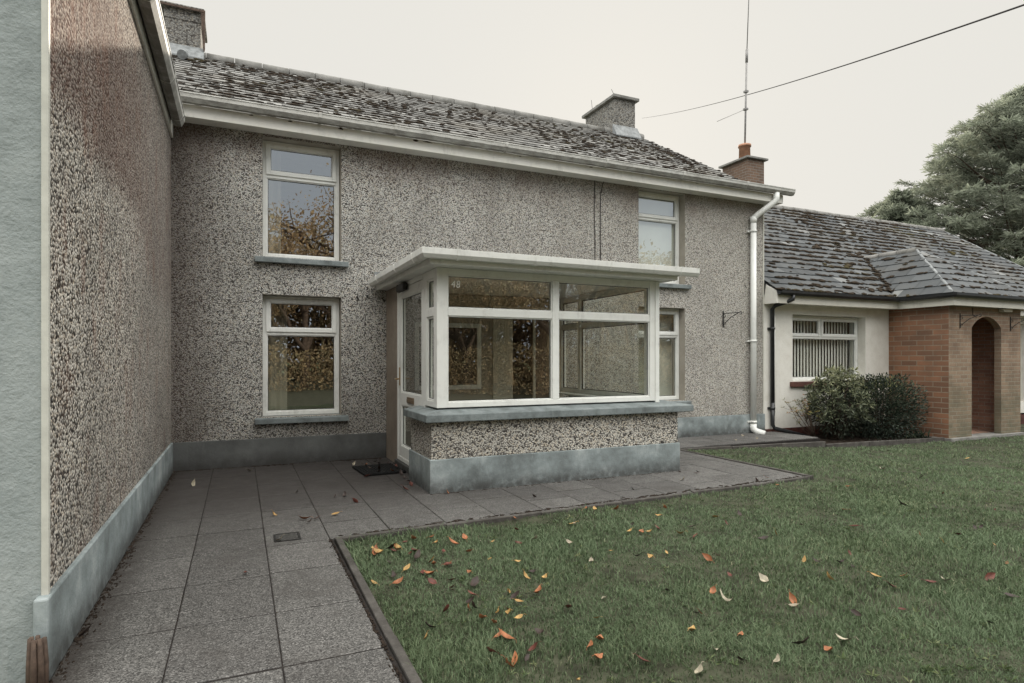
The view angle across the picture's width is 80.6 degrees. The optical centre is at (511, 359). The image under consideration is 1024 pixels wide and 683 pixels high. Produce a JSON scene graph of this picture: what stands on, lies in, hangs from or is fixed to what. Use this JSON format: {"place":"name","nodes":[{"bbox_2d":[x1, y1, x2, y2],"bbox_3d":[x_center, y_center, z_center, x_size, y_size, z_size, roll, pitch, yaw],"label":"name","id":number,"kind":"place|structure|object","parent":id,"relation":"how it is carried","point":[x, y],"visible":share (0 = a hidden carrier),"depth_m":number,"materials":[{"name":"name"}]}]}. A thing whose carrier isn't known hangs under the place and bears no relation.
{"place":"outdoors","nodes":[
{"label":"outdoors","id":0,"kind":"place"},
{"bbox_2d":[50,431,819,682],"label":"path","id":1,"kind":"structure","parent":0,"point":[206,652],"depth_m":3.82,"materials":[{"name":"grey concrete"}]},
{"bbox_2d":[79,623,92,635],"bbox_3d":[-2.005,1.276,2.844,0.095,0.012,0.030,-44,-7,-14],"label":"fallen leaf","id":2,"kind":"object","parent":1,"relation":"on","point":[85,630],"visible":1,"depth_m":2.84,"materials":[{"name":"black plant"}]},
{"bbox_2d":[273,531,300,541],"bbox_3d":[-1.642,1.312,4.410,0.180,0.036,0.200,0,0,-24],"label":"drain cover","id":3,"kind":"object","parent":1,"relation":"in","point":[290,536],"visible":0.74,"depth_m":4.41,"materials":[{"name":"black metal"}]},
{"bbox_2d":[352,463,405,475],"bbox_3d":[-1.558,1.285,7.047,0.468,0.022,0.600,0,0,-28],"label":"doormat","id":4,"kind":"object","parent":1,"relation":"on","point":[385,469],"visible":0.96,"depth_m":6.98,"materials":[{"name":"rubber"}]},
{"bbox_2d":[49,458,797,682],"bbox_3d":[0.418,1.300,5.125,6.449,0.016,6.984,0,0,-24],"label":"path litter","id":5,"kind":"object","parent":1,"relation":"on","point":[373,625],"visible":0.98,"depth_m":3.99,"materials":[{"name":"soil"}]},
{"bbox_2d":[159,0,1023,257],"label":"sky","id":6,"kind":"structure","parent":0,"point":[843,137],"materials":[{"name":"white"}]},
{"bbox_2d":[336,424,1023,682],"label":"lawn","id":7,"kind":"structure","parent":0,"point":[668,668],"depth_m":3.58,"materials":[{"name":"green plant"}]},
{"bbox_2d":[372,543,377,554],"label":"fallen leaf","id":8,"kind":"object","parent":7,"relation":"on","point":[373,551],"visible":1,"depth_m":4.08,"materials":[{"name":"orange plant"}]},
{"bbox_2d":[371,548,382,552],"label":"fallen leaf","id":9,"kind":"object","parent":7,"relation":"on","point":[378,550],"visible":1,"depth_m":4.08,"materials":[{"name":"yellow plant"}]},
{"bbox_2d":[389,577,402,585],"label":"fallen leaf","id":10,"kind":"object","parent":7,"relation":"on","point":[399,580],"visible":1,"depth_m":3.53,"materials":[{"name":"orange plant"}]},
{"bbox_2d":[414,549,420,558],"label":"fallen leaf","id":11,"kind":"object","parent":7,"relation":"on","point":[417,554],"visible":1,"depth_m":4.02,"materials":[{"name":"plant"}]},
{"bbox_2d":[428,578,436,583],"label":"fallen leaf","id":12,"kind":"object","parent":7,"relation":"on","point":[431,580],"visible":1,"depth_m":3.54,"materials":[{"name":"red plant"}]},
{"bbox_2d":[470,575,479,585],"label":"fallen leaf","id":13,"kind":"object","parent":7,"relation":"on","point":[474,581],"visible":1,"depth_m":3.52,"materials":[{"name":"plant"}]},
{"bbox_2d":[499,628,515,639],"bbox_3d":[-0.022,1.300,2.835,0.110,0.026,0.037,25,10,25],"label":"fallen leaf","id":14,"kind":"object","parent":7,"relation":"on","point":[505,635],"visible":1,"depth_m":2.85,"materials":[{"name":"orange plant"}]},
{"bbox_2d":[510,591,518,598],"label":"fallen leaf","id":15,"kind":"object","parent":7,"relation":"on","point":[514,595],"visible":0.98,"depth_m":3.34,"materials":[{"name":"grey plant"}]},
{"bbox_2d":[512,651,517,664],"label":"fallen leaf","id":16,"kind":"object","parent":7,"relation":"on","point":[514,658],"visible":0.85,"depth_m":2.64,"materials":[{"name":"orange plant"}]},
{"bbox_2d":[528,641,540,650],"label":"fallen leaf","id":17,"kind":"object","parent":7,"relation":"on","point":[533,646],"visible":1,"depth_m":2.73,"materials":[{"name":"brown plant"}]},
{"bbox_2d":[534,584,542,592],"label":"fallen leaf","id":18,"kind":"object","parent":7,"relation":"on","point":[538,589],"visible":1,"depth_m":3.41,"materials":[{"name":"orange plant"}]},
{"bbox_2d":[534,627,545,633],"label":"fallen leaf","id":19,"kind":"object","parent":7,"relation":"on","point":[539,630],"visible":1,"depth_m":2.89,"materials":[{"name":"grey plant"}]},
{"bbox_2d":[594,653,602,657],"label":"fallen leaf","id":20,"kind":"object","parent":7,"relation":"on","point":[600,655],"visible":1,"depth_m":2.65,"materials":[{"name":"orange plant"}]},
{"bbox_2d":[694,661,703,672],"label":"fallen leaf","id":21,"kind":"object","parent":7,"relation":"on","point":[699,668],"visible":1,"depth_m":2.54,"materials":[{"name":"beige plant"}]},
{"bbox_2d":[702,553,712,560],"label":"fallen leaf","id":22,"kind":"object","parent":7,"relation":"on","point":[707,557],"visible":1,"depth_m":3.98,"materials":[{"name":"orange plant"}]},
{"bbox_2d":[710,584,716,593],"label":"fallen leaf","id":23,"kind":"object","parent":7,"relation":"on","point":[712,589],"visible":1,"depth_m":3.40,"materials":[{"name":"orange plant"}]},
{"bbox_2d":[720,588,732,600],"bbox_3d":[1.145,1.263,3.233,0.014,0.050,0.172,0,0,-5],"label":"fallen leaf","id":24,"kind":"object","parent":7,"relation":"on","point":[725,598],"visible":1,"depth_m":3.25,"materials":[{"name":"beige plant"}]},
{"bbox_2d":[758,572,768,581],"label":"fallen leaf","id":25,"kind":"object","parent":7,"relation":"on","point":[763,578],"visible":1,"depth_m":3.59,"materials":[{"name":"beige plant"}]},
{"bbox_2d":[772,653,779,663],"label":"fallen leaf","id":26,"kind":"object","parent":7,"relation":"on","point":[777,659],"visible":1,"depth_m":2.62,"materials":[{"name":"beige plant"}]},
{"bbox_2d":[789,591,796,603],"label":"fallen leaf","id":27,"kind":"object","parent":7,"relation":"on","point":[792,597],"visible":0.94,"depth_m":3.28,"materials":[{"name":"orange plant"}]},
{"bbox_2d":[788,635,809,644],"bbox_3d":[1.327,1.304,2.789,0.109,0.023,0.040,-26,-31,4],"label":"fallen leaf","id":28,"kind":"object","parent":7,"relation":"on","point":[801,642],"visible":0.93,"depth_m":2.78,"materials":[{"name":"black plant"}]},
{"bbox_2d":[823,645,832,650],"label":"fallen leaf","id":29,"kind":"object","parent":7,"relation":"on","point":[827,648],"visible":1,"depth_m":2.73,"materials":[{"name":"orange plant"}]},
{"bbox_2d":[835,633,857,639],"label":"fallen leaf","id":30,"kind":"object","parent":7,"relation":"on","point":[840,637],"visible":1,"depth_m":2.82,"materials":[{"name":"beige plant"}]},
{"bbox_2d":[848,607,861,615],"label":"fallen leaf","id":31,"kind":"object","parent":7,"relation":"on","point":[856,612],"visible":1,"depth_m":3.11,"materials":[{"name":"plant"}]},
{"bbox_2d":[985,572,994,579],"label":"fallen leaf","id":32,"kind":"object","parent":7,"relation":"on","point":[990,575],"visible":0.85,"depth_m":3.63,"materials":[{"name":"red plant"}]},
{"bbox_2d":[1002,592,1018,596],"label":"fallen leaf","id":33,"kind":"object","parent":7,"relation":"on","point":[1010,594],"visible":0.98,"depth_m":3.34,"materials":[{"name":"grey plant"}]},
{"bbox_2d":[815,433,930,443],"bbox_3d":[6.403,1.440,11.125,3.268,0.120,1.010,0,0,-24],"label":"flower bed","id":34,"kind":"object","parent":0,"point":[858,438],"visible":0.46,"depth_m":10.96,"materials":[{"name":"soil"}]},
{"bbox_2d":[781,394,822,436],"bbox_3d":[5.078,1.010,10.540,0.728,0.792,0.464,0,0,-24],"label":"azalea shrub","id":35,"kind":"object","parent":34,"relation":"on","point":[812,433],"visible":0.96,"depth_m":10.58,"materials":[{"name":"green plant"}]},
{"bbox_2d":[801,364,878,438],"bbox_3d":[5.856,0.764,10.817,1.436,1.392,1.104,0,0,-42],"label":"pieris shrub","id":36,"kind":"object","parent":34,"relation":"on","point":[835,418],"visible":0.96,"depth_m":10.61,"materials":[{"name":"green plant"}]},
{"bbox_2d":[836,372,930,439],"bbox_3d":[6.863,0.903,11.245,1.965,1.349,1.177,0,0,-24],"label":"laurel shrub","id":37,"kind":"object","parent":34,"relation":"on","point":[886,427],"visible":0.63,"depth_m":11.05,"materials":[{"name":"green plant"}]},
{"bbox_2d":[892,429,930,438],"bbox_3d":[7.521,1.389,11.329,0.645,0.225,0.551,0,0,-24],"label":"bed plant","id":38,"kind":"object","parent":34,"relation":"on","point":[916,435],"visible":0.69,"depth_m":11.26,"materials":[{"name":"green plant"}]},
{"label":"ground","id":39,"kind":"structure","parent":0,"visible":0},
{"bbox_2d":[160,0,795,470],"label":"house","id":40,"kind":"structure","parent":39,"relation":"on","point":[372,178],"depth_m":8.54,"materials":[{"name":"grey concrete"}]},
{"bbox_2d":[0,0,185,682],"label":"house wing","id":41,"kind":"structure","parent":40,"relation":"attached to","point":[92,112],"depth_m":2.96,"materials":[{"name":"grey concrete"}]},
{"bbox_2d":[25,635,48,682],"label":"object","id":42,"kind":"object","parent":41,"relation":"attached to","point":[37,662],"visible":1,"depth_m":2.36,"materials":[{"name":"brown wood"}]},
{"bbox_2d":[268,150,280,253],"bbox_3d":[-3.194,-1.975,7.901,0.320,1.550,0.040,0,0,-24],"label":"curtain","id":43,"kind":"object","parent":40,"relation":"hanging from","point":[274,216],"visible":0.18,"depth_m":7.94,"materials":[{"name":"white fabric"}]},
{"bbox_2d":[268,304,286,409],"bbox_3d":[-3.165,-0.010,7.935,0.400,1.620,0.040,0,0,-24],"label":"curtain","id":44,"kind":"object","parent":40,"relation":"hanging from","point":[277,373],"visible":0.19,"depth_m":7.97,"materials":[{"name":"beige fabric"}]},
{"bbox_2d":[255,140,348,267],"bbox_3d":[-2.664,-1.962,7.668,1.115,1.551,0.280,0,0,-24],"label":"window","id":45,"kind":"structure","parent":40,"relation":"in","point":[268,174],"depth_m":7.69,"materials":[{"name":"white plastic"}]},
{"bbox_2d":[255,295,348,424],"bbox_3d":[-2.664,-0.001,7.668,1.115,1.592,0.280,0,0,-24],"label":"window","id":46,"kind":"structure","parent":40,"relation":"in","point":[333,332],"depth_m":7.69,"materials":[{"name":"white plastic"}]},
{"bbox_2d":[414,322,480,389],"bbox_3d":[-0.877,-0.040,8.358,0.960,0.920,0.029,0,0,-24],"label":"inner window","id":47,"kind":"structure","parent":40,"relation":"in","point":[416,324],"depth_m":8.39,"materials":[{"name":"white plastic"}]},
{"bbox_2d":[368,247,699,493],"bbox_3d":[0.147,0.125,7.434,3.322,2.550,2.596,0,0,-24],"label":"porch","id":48,"kind":"object","parent":40,"relation":"attached to","point":[580,432],"visible":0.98,"depth_m":6.49,"materials":[{"name":"concrete"}]},
{"bbox_2d":[394,280,422,459],"bbox_3d":[-1.170,0.160,6.929,0.129,2.030,1.107,0,0,-24],"label":"door","id":49,"kind":"structure","parent":48,"relation":"in","point":[407,399],"depth_m":7.33,"materials":[{"name":"plastic"}]},
{"bbox_2d":[425,269,433,406],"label":"side window","id":50,"kind":"structure","parent":48,"relation":"in","point":[429,276],"depth_m":6.31,"materials":[{"name":"plastic"}]},
{"bbox_2d":[434,267,658,407],"bbox_3d":[0.468,-0.202,6.570,2.702,1.415,0.127,0,0,-24],"label":"front window","id":51,"kind":"structure","parent":48,"relation":"in","point":[442,310],"depth_m":6.50,"materials":[{"name":"plastic"}]},
{"bbox_2d":[560,287,643,395],"bbox_3d":[1.193,-0.212,8.135,0.070,1.395,2.131,0,0,-24],"label":"side window","id":52,"kind":"structure","parent":48,"relation":"in","point":[580,326],"depth_m":8.55,"materials":[{"name":"plastic"}]},
{"bbox_2d":[536,320,548,397],"bbox_3d":[0.513,0.272,8.998,0.370,1.935,0.025,0,0,-24],"label":"inner door","id":53,"kind":"structure","parent":40,"relation":"in","point":[542,326],"depth_m":8.96,"materials":[{"name":"brown wood"}]},
{"bbox_2d":[594,180,594,234],"bbox_3d":[1.281,-1.915,9.356,0.025,1.710,0.012,0,0,-24],"label":"wall cable","id":54,"kind":"object","parent":40,"relation":"attached to","point":[594,207],"depth_m":9.35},
{"bbox_2d":[600,182,603,260],"bbox_3d":[1.403,-1.916,9.407,0.070,1.712,0.020,0,0,-24],"label":"wall cable","id":55,"kind":"object","parent":40,"relation":"attached to","point":[600,222],"depth_m":9.39,"materials":[{"name":"black plastic"}]},
{"bbox_2d":[639,315,671,395],"bbox_3d":[2.340,-0.080,10.201,0.900,1.440,0.005,0,0,-24],"label":"roller blind","id":56,"kind":"object","parent":40,"relation":"attached to","point":[665,363],"visible":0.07,"depth_m":10.31,"materials":[{"name":"beige fabric"}]},
{"bbox_2d":[639,197,673,265],"bbox_3d":[2.361,-2.015,10.106,0.860,1.430,0.005,0,0,-24],"label":"roller blind","id":57,"kind":"object","parent":40,"relation":"attached to","point":[656,243],"visible":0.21,"depth_m":10.13,"materials":[{"name":"white fabric"}]},
{"bbox_2d":[639,191,691,288],"bbox_3d":[2.432,-1.964,9.966,1.115,1.587,0.280,0,0,-24],"label":"window","id":58,"kind":"structure","parent":40,"relation":"in","point":[674,220],"depth_m":10.09,"materials":[{"name":"white plastic"}]},
{"bbox_2d":[639,307,691,404],"bbox_3d":[2.432,-0.041,9.966,1.115,1.612,0.280,0,0,-24],"label":"window","id":59,"kind":"structure","parent":40,"relation":"in","point":[674,334],"depth_m":10.18,"materials":[{"name":"white plastic"}]},
{"bbox_2d":[723,311,741,326],"bbox_3d":[3.763,-0.690,10.304,0.028,0.280,0.349,0,0,-42],"label":"hanging basket bracket","id":60,"kind":"object","parent":40,"relation":"attached to","point":[730,317],"visible":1,"depth_m":10.39,"materials":[{"name":"black metal"}]},
{"bbox_2d":[334,437,944,682],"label":"kerb","id":61,"kind":"structure","parent":39,"relation":"on","point":[398,652],"depth_m":4.95,"materials":[{"name":"concrete"}]},
{"bbox_2d":[718,143,1023,441],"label":"bungalow","id":62,"kind":"object","parent":39,"relation":"on","point":[897,297],"visible":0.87,"depth_m":11.97,"materials":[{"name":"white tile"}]},
{"bbox_2d":[717,0,748,142],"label":"antenna","id":63,"kind":"object","parent":62,"relation":"attached to","point":[746,91],"visible":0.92,"depth_m":16.06,"materials":[{"name":"grey metal"}]},
{"bbox_2d":[794,321,846,376],"bbox_3d":[5.955,-0.240,11.828,1.930,1.160,0.060,0,0,-24],"label":"vertical blind","id":64,"kind":"object","parent":62,"relation":"hanging from","point":[817,349],"visible":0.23,"depth_m":11.86,"materials":[{"name":"white fabric"}]},
{"bbox_2d":[790,315,865,386],"bbox_3d":[6.029,-0.157,11.604,2.120,1.335,0.290,0,0,-24],"label":"window","id":65,"kind":"structure","parent":62,"relation":"in","point":[819,335],"depth_m":11.67,"materials":[{"name":"white plastic"}]},
{"bbox_2d":[646,4,1023,117],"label":"overhead cable","id":66,"kind":"object","parent":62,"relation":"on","point":[1016,7],"visible":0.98,"depth_m":11.63,"materials":[{"name":"black rubber"}]},
{"bbox_2d":[960,313,981,327],"bbox_3d":[8.561,-0.720,11.272,0.349,0.280,0.028,0,0,18],"label":"hanging basket bracket","id":67,"kind":"object","parent":62,"relation":"attached to","point":[968,319],"visible":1,"depth_m":11.30,"materials":[{"name":"black metal"}]},
{"bbox_2d":[1010,317,1023,330],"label":"hanging basket bracket","id":68,"kind":"object","parent":62,"relation":"attached to","point":[1016,324],"visible":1,"depth_m":11.99,"materials":[{"name":"black metal"}]},
{"bbox_2d":[871,187,939,227],"bbox_3d":[19.509,-3.283,30.317,5.824,10.776,6.236,0,0,-43],"label":"conifer tree","id":69,"kind":"object","parent":39,"relation":"on","point":[905,198],"visible":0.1,"depth_m":29.92,"materials":[{"name":"green plant"}]},
{"bbox_2d":[855,83,1023,266],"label":"conifer tree","id":70,"kind":"object","parent":39,"relation":"on","point":[992,136],"visible":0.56,"depth_m":28.26,"materials":[{"name":"green plant"}]}
]}

